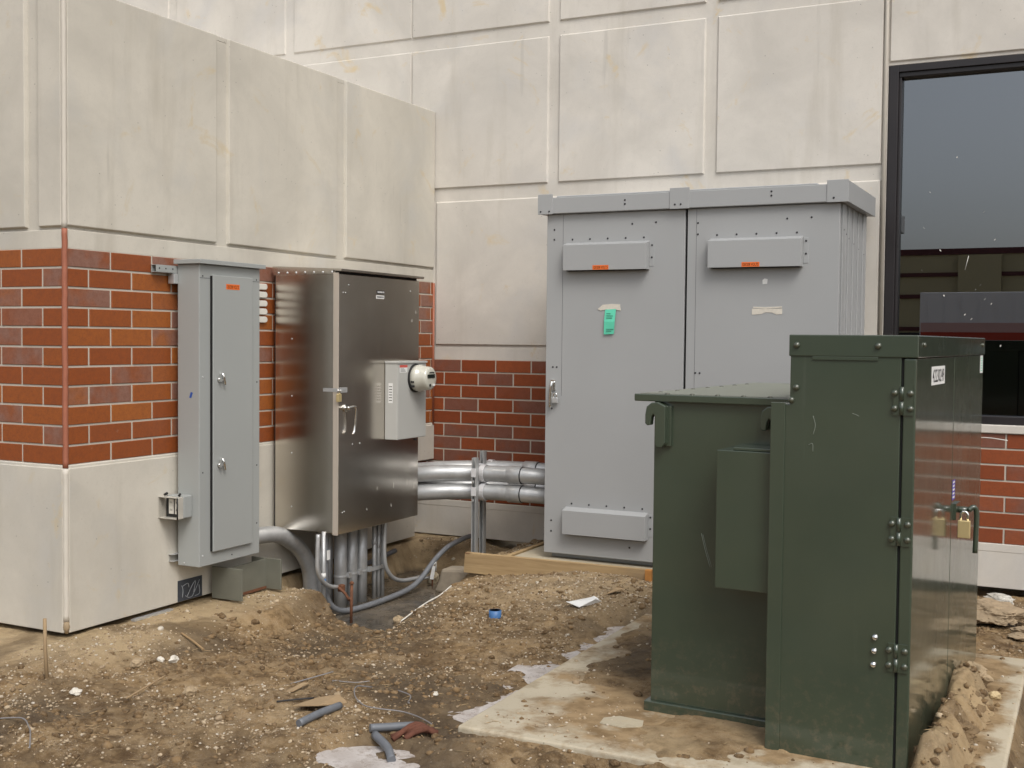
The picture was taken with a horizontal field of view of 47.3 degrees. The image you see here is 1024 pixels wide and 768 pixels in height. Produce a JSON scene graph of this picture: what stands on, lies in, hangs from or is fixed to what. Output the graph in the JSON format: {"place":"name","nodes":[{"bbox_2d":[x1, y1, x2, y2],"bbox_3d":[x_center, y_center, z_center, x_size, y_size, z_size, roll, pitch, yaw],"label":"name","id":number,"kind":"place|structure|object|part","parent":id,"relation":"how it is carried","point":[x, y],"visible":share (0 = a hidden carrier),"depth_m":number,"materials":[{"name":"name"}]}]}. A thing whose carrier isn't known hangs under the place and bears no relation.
{"place":"outdoors","nodes":[
{"label":"outdoors","id":0,"kind":"place"},
{"bbox_2d":[0,532,1023,767],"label":"ground","id":1,"kind":"structure","parent":0,"point":[679,732],"depth_m":5.53,"materials":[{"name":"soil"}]},
{"bbox_2d":[0,717,30,747],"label":"wire","id":2,"kind":"object","parent":1,"relation":"on","point":[27,724],"visible":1,"depth_m":4.83,"materials":[{"name":"grey"}]},
{"bbox_2d":[43,618,48,677],"bbox_3d":[-2.181,1.269,5.476,0.028,0.346,0.017,0,2,-14],"label":"wooden stake","id":3,"kind":"object","parent":1,"relation":"on","point":[45,647],"visible":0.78,"depth_m":5.47,"materials":[{"name":"brown wood"}]},
{"bbox_2d":[69,687,81,695],"bbox_3d":[-1.980,1.397,5.304,0.054,0.037,0.053,2,2,26],"label":"rock","id":4,"kind":"object","parent":1,"relation":"on","point":[75,691],"visible":1,"depth_m":5.29,"materials":[{"name":"stone"}]},
{"bbox_2d":[130,658,143,667],"bbox_3d":[-1.839,1.370,5.736,0.071,0.052,0.067,-1,3,-33],"label":"rock","id":5,"kind":"object","parent":1,"relation":"on","point":[136,662],"visible":1,"depth_m":5.71,"materials":[{"name":"beige stone"}]},
{"bbox_2d":[126,675,165,698],"bbox_3d":[-1.676,1.388,5.365,0.008,0.020,0.328,1,2,14],"label":"stick","id":6,"kind":"object","parent":1,"relation":"on","point":[141,689],"visible":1,"depth_m":5.35,"materials":[{"name":"brown wood"}]},
{"bbox_2d":[131,608,173,621],"bbox_3d":[-2.011,1.292,6.547,0.030,0.011,0.300,2,2,26],"label":"flashing strip","id":7,"kind":"object","parent":1,"relation":"on","point":[151,615],"visible":1,"depth_m":6.53,"materials":[{"name":"metal"}]},
{"bbox_2d":[157,656,164,661],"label":"rock","id":8,"kind":"object","parent":1,"relation":"on","point":[160,659],"visible":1,"depth_m":5.80,"materials":[{"name":"stone"}]},
{"bbox_2d":[168,655,178,662],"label":"rock","id":9,"kind":"object","parent":1,"relation":"on","point":[174,659],"visible":1,"depth_m":5.84,"materials":[{"name":"stone"}]},
{"bbox_2d":[182,685,196,695],"bbox_3d":[-1.464,1.396,5.323,0.070,0.048,0.049,-1,2,-27],"label":"rock","id":10,"kind":"object","parent":1,"relation":"on","point":[190,690],"visible":1,"depth_m":5.31,"materials":[{"name":"beige stone"}]},
{"bbox_2d":[180,632,203,649],"bbox_3d":[-1.683,1.353,6.156,0.012,0.049,0.249,-1,3,-42],"label":"stick","id":11,"kind":"object","parent":1,"relation":"on","point":[192,640],"visible":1,"depth_m":6.15,"materials":[{"name":"brown wood"}]},
{"bbox_2d":[0,0,434,633],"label":"projecting building","id":12,"kind":"structure","parent":1,"relation":"on","point":[136,142],"depth_m":6.39,"materials":[{"name":"concrete"}]},
{"bbox_2d":[151,264,177,273],"bbox_3d":[-1.822,-0.652,6.794,0.041,0.042,0.717,2,2,26],"label":"mounting strut","id":13,"kind":"object","parent":12,"relation":"attached to","point":[158,268],"visible":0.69,"depth_m":6.53,"materials":[{"name":"grey metal"}]},
{"bbox_2d":[168,274,177,283],"bbox_3d":[-1.913,-0.594,6.605,0.044,0.057,0.035,2,2,26],"label":"strut fitting","id":14,"kind":"object","parent":13,"relation":"attached to","point":[172,278],"visible":1,"depth_m":6.59,"materials":[{"name":"metal"}]},
{"bbox_2d":[168,552,177,561],"bbox_3d":[-1.820,0.982,6.898,0.037,0.042,0.547,2,2,26],"label":"mounting strut","id":15,"kind":"object","parent":12,"relation":"attached to","point":[174,554],"visible":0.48,"depth_m":6.68,"materials":[{"name":"metal"}]},
{"bbox_2d":[158,492,191,519],"bbox_3d":[-1.901,0.682,6.594,0.153,0.146,0.124,2,2,26],"label":"outlet box","id":16,"kind":"object","parent":12,"relation":"attached to","point":[179,506],"visible":1,"depth_m":6.58,"materials":[{"name":"grey metal"}]},
{"bbox_2d":[178,575,201,601],"bbox_3d":[-1.877,1.193,6.824,0.005,0.122,0.204,2,2,26],"label":"black wall patch","id":17,"kind":"object","parent":12,"relation":"attached to","point":[189,588],"visible":1,"depth_m":6.82,"materials":[{"name":"black paint"}]},
{"bbox_2d":[174,259,265,566],"bbox_3d":[-1.694,0.160,6.839,0.214,1.738,0.574,2,2,26],"label":"panelboard","id":18,"kind":"object","parent":12,"relation":"attached to","point":[218,390],"visible":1,"depth_m":6.69,"materials":[{"name":"grey metal"}]},
{"bbox_2d":[210,275,252,551],"bbox_3d":[-1.619,0.166,6.802,0.046,1.578,0.350,2,2,26],"label":"door","id":19,"kind":"structure","parent":18,"relation":"in","point":[231,298],"depth_m":6.79,"materials":[{"name":"grey metal"}]},
{"bbox_2d":[259,284,267,322],"bbox_3d":[-1.605,-0.505,7.274,0.018,0.244,0.251,2,2,26],"label":"wall vent","id":20,"kind":"object","parent":12,"relation":"attached to","point":[262,303],"depth_m":7.34,"materials":[{"name":"white plastic"}]},
{"bbox_2d":[273,266,423,535],"bbox_3d":[-1.060,0.084,7.742,0.552,1.674,1.002,2,2,26],"label":"stainless cabinet","id":21,"kind":"object","parent":12,"relation":"attached to","point":[342,465],"visible":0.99,"depth_m":7.38,"materials":[{"name":"metal"}]},
{"bbox_2d":[321,532,329,598],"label":"conduit","id":22,"kind":"object","parent":21,"relation":"attached to","point":[323,574],"visible":0.73,"depth_m":7.29,"materials":[{"name":"metal"}]},
{"bbox_2d":[328,533,332,601],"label":"riser conduit","id":23,"kind":"object","parent":21,"relation":"attached to","point":[330,561],"visible":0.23,"depth_m":7.72,"materials":[{"name":"metal"}]},
{"bbox_2d":[334,533,351,607],"bbox_3d":[-1.119,1.208,7.675,0.100,0.600,0.100,2,2,26],"label":"riser conduit","id":24,"kind":"object","parent":21,"relation":"attached to","point":[341,574],"visible":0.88,"depth_m":7.64,"materials":[{"name":"metal"}]},
{"bbox_3d":[-0.852,0.114,7.643,0.089,1.626,0.965,2,2,26],"label":"door","id":25,"kind":"part","parent":21,"relation":"part of","materials":[{"name":"silver metal"}]},
{"bbox_2d":[326,533,470,613],"bbox_3d":[-0.723,1.175,8.079,0.101,0.557,1.744,2,3,30],"label":"long conduit","id":26,"kind":"object","parent":21,"relation":"attached to","point":[417,581],"visible":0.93,"depth_m":7.88,"materials":[{"name":"grey metal"}]},
{"bbox_2d":[423,562,436,586],"bbox_3d":[-0.587,1.368,8.346,0.072,0.198,0.092,2,2,26],"label":"tagged stub","id":27,"kind":"object","parent":26,"relation":"attached to","point":[434,569],"visible":0.84,"depth_m":8.34,"materials":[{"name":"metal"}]},
{"bbox_2d":[382,523,419,582],"bbox_3d":[-0.764,1.147,8.131,0.029,0.511,0.486,2,2,26],"label":"bent conduit","id":28,"kind":"object","parent":21,"relation":"attached to","point":[386,568],"visible":0.89,"depth_m":7.93,"materials":[{"name":"metal"}]},
{"bbox_2d":[385,361,435,439],"bbox_3d":[-0.652,0.116,7.802,0.234,0.537,0.370,2,2,26],"label":"electric meter","id":29,"kind":"object","parent":21,"relation":"attached to","point":[408,384],"visible":1,"depth_m":7.73,"materials":[{"name":"metal"}]},
{"bbox_2d":[212,556,281,601],"bbox_3d":[-1.596,1.171,7.054,0.225,0.188,0.375,2,2,26],"label":"steel beam stub","id":30,"kind":"object","parent":1,"relation":"on","point":[236,583],"visible":1,"depth_m":7.04,"materials":[{"name":"grey metal"}]},
{"bbox_2d":[259,526,317,590],"bbox_3d":[-1.506,1.199,7.346,0.109,0.636,0.888,2,2,28],"label":"elbow conduit","id":31,"kind":"object","parent":1,"relation":"on","point":[296,545],"visible":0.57,"depth_m":7.51,"materials":[{"name":"metal"}]},
{"bbox_2d":[276,697,313,701],"bbox_3d":[-0.965,1.406,5.212,0.172,0.015,0.008,-1,2,-28],"label":"stick","id":32,"kind":"object","parent":1,"relation":"on","point":[295,699],"visible":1,"depth_m":5.21,"materials":[{"name":"black wood"}]},
{"bbox_2d":[286,682,309,691],"bbox_3d":[-0.996,1.409,5.429,0.039,0.023,0.124,2,3,32],"label":"wood chip","id":33,"kind":"object","parent":1,"relation":"on","point":[297,687],"visible":1,"depth_m":5.42,"materials":[{"name":"brown wood"}]},
{"bbox_2d":[293,671,332,682],"bbox_3d":[-0.951,1.399,5.574,0.224,0.027,0.006,-1,3,-37],"label":"wire","id":34,"kind":"object","parent":1,"relation":"on","point":[313,677],"visible":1,"depth_m":5.58,"materials":[{"name":"grey metal"}]},
{"bbox_2d":[315,532,321,591],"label":"riser conduit","id":35,"kind":"object","parent":1,"relation":"on","point":[319,582],"visible":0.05,"depth_m":7.68,"materials":[{"name":"metal"}]},
{"bbox_2d":[296,702,342,726],"bbox_3d":[-0.815,1.399,4.957,0.033,0.041,0.262,2,3,32],"label":"pipe offcut","id":36,"kind":"object","parent":1,"relation":"on","point":[315,715],"visible":1,"depth_m":4.93,"materials":[{"name":"grey plastic"}]},
{"bbox_2d":[293,694,346,705],"bbox_3d":[-0.852,1.410,5.167,0.127,0.036,0.242,2,3,40],"label":"board scrap","id":37,"kind":"object","parent":1,"relation":"on","point":[325,700],"visible":0.94,"depth_m":5.17,"materials":[{"name":"brown wood"}]},
{"bbox_2d":[337,581,353,622],"bbox_3d":[-1.039,1.361,7.343,0.058,0.280,0.190,-1,3,-39],"label":"ground rod","id":38,"kind":"object","parent":1,"relation":"on","point":[341,588],"visible":0.98,"depth_m":7.27,"materials":[{"name":"metal"}]},
{"bbox_2d":[315,534,337,588],"bbox_3d":[-1.151,1.111,7.286,0.027,0.379,0.235,2,2,26],"label":"bent conduit","id":39,"kind":"object","parent":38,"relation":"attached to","point":[317,569],"visible":1,"depth_m":7.19,"materials":[{"name":"metal"}]},
{"bbox_2d":[332,680,368,682],"bbox_3d":[-0.764,1.409,5.543,0.180,0.010,0.013,1,2,0],"label":"wire","id":40,"kind":"object","parent":1,"relation":"on","point":[350,682],"visible":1,"depth_m":5.54,"materials":[{"name":"grey metal"}]},
{"bbox_2d":[347,530,362,604],"bbox_3d":[-1.062,1.204,7.781,0.100,0.600,0.100,2,2,26],"label":"riser conduit","id":41,"kind":"object","parent":1,"relation":"on","point":[352,551],"visible":0.69,"depth_m":7.74,"materials":[{"name":"metal"}]},
{"bbox_2d":[357,528,371,601],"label":"riser conduit","id":42,"kind":"object","parent":1,"relation":"on","point":[362,564],"visible":0.68,"depth_m":7.84,"materials":[{"name":"metal"}]},
{"bbox_2d":[370,564,383,571],"bbox_3d":[-0.907,1.246,7.957,0.006,0.025,0.210,2,2,26],"label":"support strap","id":43,"kind":"object","parent":42,"relation":"attached to","point":[376,567],"visible":0.79,"depth_m":7.93,"materials":[{"name":"metal"}]},
{"bbox_2d":[315,746,419,767],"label":"concrete spill","id":44,"kind":"object","parent":1,"relation":"on","point":[355,757],"visible":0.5,"depth_m":4.59,"materials":[{"name":"grey concrete"}]},
{"bbox_2d":[371,731,395,761],"bbox_3d":[-0.507,1.444,4.654,0.048,0.064,0.227,0,2,-24],"label":"pipe offcut","id":45,"kind":"object","parent":44,"relation":"on","point":[381,741],"visible":1,"depth_m":4.64,"materials":[{"name":"grey plastic"}]},
{"bbox_2d":[372,525,376,598],"bbox_3d":[-0.936,1.189,7.947,0.038,0.580,0.038,2,2,26],"label":"thin riser","id":46,"kind":"object","parent":1,"relation":"on","point":[374,546],"visible":0.85,"depth_m":7.93,"materials":[{"name":"metal"}]},
{"bbox_2d":[376,524,380,597],"bbox_3d":[-0.913,1.187,7.991,0.038,0.580,0.038,2,2,26],"label":"thin riser","id":47,"kind":"object","parent":1,"relation":"on","point":[378,560],"visible":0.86,"depth_m":7.98,"materials":[{"name":"metal"}]},
{"bbox_2d":[380,524,383,595],"bbox_3d":[-0.891,1.186,8.036,0.038,0.580,0.038,2,2,26],"label":"thin riser","id":48,"kind":"object","parent":1,"relation":"on","point":[381,581],"visible":0.38,"depth_m":8.03,"materials":[{"name":"metal"}]},
{"bbox_2d":[367,548,396,565],"bbox_3d":[-1.056,1.292,8.362,0.035,0.134,0.710,2,3,33],"label":"buried pipe","id":49,"kind":"object","parent":1,"relation":"on","point":[389,553],"visible":0.37,"depth_m":8.57,"materials":[{"name":"grey plastic"}]},
{"bbox_2d":[332,571,440,631],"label":"puddle","id":50,"kind":"object","parent":1,"relation":"on","point":[379,616],"visible":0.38,"depth_m":7.79,"materials":[{"name":"liquid"}]},
{"bbox_2d":[369,721,413,731],"bbox_3d":[-0.492,1.409,4.808,0.190,0.043,0.033,0,2,-22],"label":"pipe offcut","id":51,"kind":"object","parent":1,"relation":"on","point":[393,726],"visible":0.9,"depth_m":4.79,"materials":[{"name":"grey plastic"}]},
{"bbox_2d":[354,685,431,724],"bbox_3d":[-0.559,1.405,5.105,0.159,0.033,0.644,-1,3,-29],"label":"wire","id":52,"kind":"object","parent":1,"relation":"on","point":[385,709],"visible":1,"depth_m":5.05,"materials":[{"name":"grey"}]},
{"bbox_2d":[393,615,403,622],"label":"rock","id":53,"kind":"object","parent":1,"relation":"on","point":[397,618],"visible":0.88,"depth_m":7.22,"materials":[{"name":"beige stone"}]},
{"bbox_2d":[390,721,437,741],"bbox_3d":[-0.402,1.418,4.791,0.203,0.067,0.077,0,2,-23],"label":"rag","id":54,"kind":"object","parent":1,"relation":"on","point":[411,730],"visible":1,"depth_m":4.78,"materials":[{"name":"fabric"}]},
{"bbox_2d":[401,585,451,621],"bbox_3d":[-0.527,1.381,7.372,0.033,0.141,0.507,2,3,34],"label":"wire","id":55,"kind":"object","parent":1,"relation":"on","point":[425,603],"visible":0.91,"depth_m":7.34,"materials":[{"name":"white plastic"}]},
{"bbox_2d":[427,572,438,583],"bbox_3d":[-0.575,1.399,8.462,0.094,0.092,0.080,0,2,-6],"label":"rock","id":56,"kind":"object","parent":1,"relation":"on","point":[436,577],"visible":0.69,"depth_m":8.44,"materials":[{"name":"concrete"}]},
{"bbox_2d":[435,566,467,592],"bbox_3d":[-0.327,1.377,8.141,0.410,0.199,0.150,2,2,26],"label":"concrete footing","id":57,"kind":"object","parent":1,"relation":"on","point":[450,575],"visible":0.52,"depth_m":8.12,"materials":[{"name":"grey concrete"}]},
{"bbox_2d":[471,457,487,551],"bbox_3d":[-0.233,0.900,8.337,0.040,0.762,0.203,2,2,26],"label":"strut post","id":58,"kind":"object","parent":1,"relation":"on","point":[476,487],"visible":0.94,"depth_m":8.28,"materials":[{"name":"metal"}]},
{"bbox_2d":[418,483,544,503],"bbox_3d":[-0.342,0.778,8.241,1.487,0.129,0.459,0,2,-5],"label":"conduit","id":59,"kind":"object","parent":58,"relation":"attached to","point":[512,493],"visible":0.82,"depth_m":8.31,"materials":[{"name":"metal"}]},
{"bbox_2d":[418,465,544,484],"bbox_3d":[-0.341,0.645,8.236,1.487,0.129,0.459,0,2,-5],"label":"conduit","id":60,"kind":"object","parent":58,"relation":"attached to","point":[521,475],"visible":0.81,"depth_m":8.30,"materials":[{"name":"metal"}]},
{"bbox_2d":[479,451,495,552],"bbox_3d":[-0.187,0.878,8.596,0.040,0.785,0.203,2,2,26],"label":"strut post","id":61,"kind":"object","parent":1,"relation":"on","point":[482,516],"visible":0.47,"depth_m":8.54,"materials":[{"name":"metal"}]},
{"bbox_2d":[418,460,544,468],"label":"conduit","id":62,"kind":"object","parent":61,"relation":"attached to","point":[529,464],"visible":0.3,"depth_m":8.54,"materials":[{"name":"metal"}]},
{"bbox_2d":[418,481,544,487],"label":"conduit","id":63,"kind":"object","parent":61,"relation":"attached to","point":[488,482],"visible":0.08,"depth_m":8.52,"materials":[{"name":"metal"}]},
{"bbox_2d":[489,609,500,618],"bbox_3d":[-0.097,1.319,6.715,0.071,0.042,0.071,2,2,26],"label":"blue ring","id":64,"kind":"object","parent":1,"relation":"on","point":[494,613],"visible":1,"depth_m":6.69,"materials":[{"name":"blue plastic"}]},
{"bbox_2d":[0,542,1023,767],"bbox_3d":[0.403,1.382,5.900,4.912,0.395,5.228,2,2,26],"label":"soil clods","id":65,"kind":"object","parent":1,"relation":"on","point":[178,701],"visible":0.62,"depth_m":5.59,"materials":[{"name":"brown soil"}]},
{"bbox_2d":[1,572,1022,767],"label":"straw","id":66,"kind":"object","parent":1,"relation":"on","point":[388,684],"visible":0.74,"depth_m":5.62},
{"bbox_2d":[507,541,543,555],"bbox_3d":[0.179,1.196,8.278,0.036,0.122,0.942,2,2,26],"label":"form board","id":67,"kind":"object","parent":1,"relation":"on","point":[526,549],"visible":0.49,"depth_m":8.10,"materials":[{"name":"beige wood"}]},
{"bbox_2d":[448,626,624,722],"bbox_3d":[0.209,1.426,5.918,0.330,0.006,2.250,2,2,26],"label":"concrete spill","id":68,"kind":"object","parent":1,"relation":"on","point":[533,672],"visible":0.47,"depth_m":5.82,"materials":[{"name":"concrete"}]},
{"bbox_2d":[464,552,645,579],"bbox_3d":[0.311,1.233,7.663,1.414,0.158,0.038,2,2,26],"label":"form board","id":69,"kind":"object","parent":1,"relation":"on","point":[484,563],"visible":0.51,"depth_m":7.75,"materials":[{"name":"beige wood"}]},
{"bbox_2d":[566,596,600,606],"bbox_3d":[0.433,1.275,6.848,0.271,0.039,0.072,-1,3,-32],"label":"paper scrap","id":70,"kind":"object","parent":1,"relation":"on","point":[586,601],"visible":1,"depth_m":6.82,"materials":[{"name":"white paper"}]},
{"bbox_2d":[515,545,652,568],"bbox_3d":[1.355,1.406,7.761,2.525,0.465,1.052,2,2,26],"label":"concrete pad","id":71,"kind":"object","parent":1,"relation":"on","point":[538,552],"visible":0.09,"depth_m":7.76,"materials":[{"name":"grey concrete"}]},
{"bbox_2d":[538,179,875,565],"bbox_3d":[1.258,-0.034,7.722,2.005,2.407,0.958,2,2,26],"label":"switchgear enclosure","id":72,"kind":"object","parent":71,"relation":"on","point":[709,287],"visible":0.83,"depth_m":7.42,"materials":[{"name":"grey metal"}]},
{"bbox_2d":[598,304,620,333],"bbox_3d":[0.624,-0.418,7.551,0.160,0.197,0.018,2,2,26],"label":"inspection tag","id":73,"kind":"object","parent":72,"relation":"attached to","point":[609,317],"visible":1,"depth_m":7.54,"materials":[{"name":"teal paper"}]},
{"bbox_2d":[544,209,686,562],"bbox_3d":[0.639,0.015,7.545,0.951,2.241,0.086,2,2,26],"label":"door","id":74,"kind":"structure","parent":72,"relation":"in","point":[599,499],"depth_m":7.57,"materials":[{"name":"grey metal"}]},
{"bbox_2d":[685,203,840,388],"bbox_3d":[1.496,0.040,7.118,0.934,2.241,0.086,2,2,26],"label":"door","id":75,"kind":"structure","parent":72,"relation":"in","point":[761,276],"depth_m":7.11,"materials":[{"name":"grey metal"}]},
{"bbox_2d":[605,587,624,594],"bbox_3d":[0.621,1.242,7.007,0.049,0.030,0.138,3,3,43],"label":"wood chip","id":76,"kind":"object","parent":1,"relation":"on","point":[615,589],"visible":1,"depth_m":7.01,"materials":[{"name":"beige wood"}]},
{"bbox_2d":[645,569,652,581],"bbox_3d":[0.858,1.247,7.344,0.040,0.165,0.041,2,2,26],"label":"form stake","id":77,"kind":"object","parent":1,"relation":"on","point":[648,574],"visible":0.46,"depth_m":7.33,"materials":[{"name":"orange wood"}]},
{"bbox_2d":[458,614,1023,767],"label":"concrete pad","id":78,"kind":"object","parent":1,"relation":"on","point":[573,704],"visible":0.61,"depth_m":4.85,"materials":[{"name":"beige concrete"}]},
{"bbox_2d":[600,716,643,727],"bbox_3d":[0.456,1.391,4.809,0.180,0.004,0.130,2,2,26],"label":"concrete spall","id":79,"kind":"object","parent":78,"relation":"on","point":[621,722],"visible":1,"depth_m":4.80,"materials":[{"name":"beige concrete"}]},
{"bbox_2d":[635,334,984,767],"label":"pad transformer","id":80,"kind":"object","parent":78,"relation":"on","point":[815,554],"visible":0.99,"depth_m":4.47,"materials":[{"name":"green metal"}]},
{"bbox_2d":[885,357,954,767],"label":"door","id":81,"kind":"structure","parent":80,"relation":"in","point":[925,402],"depth_m":4.41,"materials":[{"name":"green metal"}]},
{"bbox_2d":[946,355,982,693],"bbox_3d":[2.117,0.625,5.381,0.142,1.509,0.892,2,3,29],"label":"door","id":82,"kind":"structure","parent":80,"relation":"in","point":[968,370],"depth_m":5.31,"materials":[{"name":"green metal"}]},
{"bbox_2d":[959,720,979,742],"bbox_3d":[1.764,1.390,4.658,0.176,0.119,0.218,2,2,26],"label":"mud clod","id":83,"kind":"object","parent":78,"relation":"on","point":[969,728],"visible":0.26,"depth_m":4.61,"materials":[{"name":"beige soil"}]},
{"bbox_2d":[970,690,985,712],"bbox_3d":[1.942,1.365,5.012,0.176,0.128,0.177,2,2,26],"label":"mud clod","id":84,"kind":"object","parent":78,"relation":"on","point":[982,708],"visible":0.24,"depth_m":4.95,"materials":[{"name":"brown soil"}]},
{"bbox_2d":[988,691,1000,699],"bbox_3d":[2.128,1.380,5.175,0.051,0.048,0.053,0,2,-15],"label":"rock","id":85,"kind":"object","parent":78,"relation":"on","point":[994,695],"visible":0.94,"depth_m":5.16,"materials":[{"name":"yellow stone"}]},
{"bbox_2d":[968,661,993,686],"bbox_3d":[2.115,1.346,5.378,0.140,0.140,0.146,0,2,-10],"label":"rock","id":86,"kind":"object","parent":1,"relation":"on","point":[984,674],"visible":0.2,"depth_m":5.33,"materials":[{"name":"beige stone"}]},
{"bbox_2d":[983,592,1014,603],"bbox_3d":[3.036,1.338,7.282,0.130,0.072,0.165,-1,2,-27],"label":"plastic bag","id":87,"kind":"object","parent":1,"relation":"on","point":[1001,597],"visible":0.64,"depth_m":7.24,"materials":[{"name":"white plastic"}]},
{"bbox_2d":[977,598,1023,625],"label":"rock slabs","id":88,"kind":"object","parent":1,"relation":"on","point":[994,611],"depth_m":6.76,"materials":[{"name":"beige stone"}]},
{"bbox_2d":[1008,626,1023,640],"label":"mud clod","id":89,"kind":"object","parent":1,"relation":"on","point":[1017,633],"visible":1,"depth_m":6.48,"materials":[{"name":"beige soil"}]},
{"bbox_2d":[118,0,1023,589],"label":"building","id":90,"kind":"structure","parent":0,"point":[908,114],"depth_m":8.33,"materials":[{"name":"concrete"}]},
{"bbox_2d":[883,54,1023,424],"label":"window","id":91,"kind":"structure","parent":90,"relation":"in","point":[954,243],"depth_m":7.59,"materials":[{"name":"black glass"}]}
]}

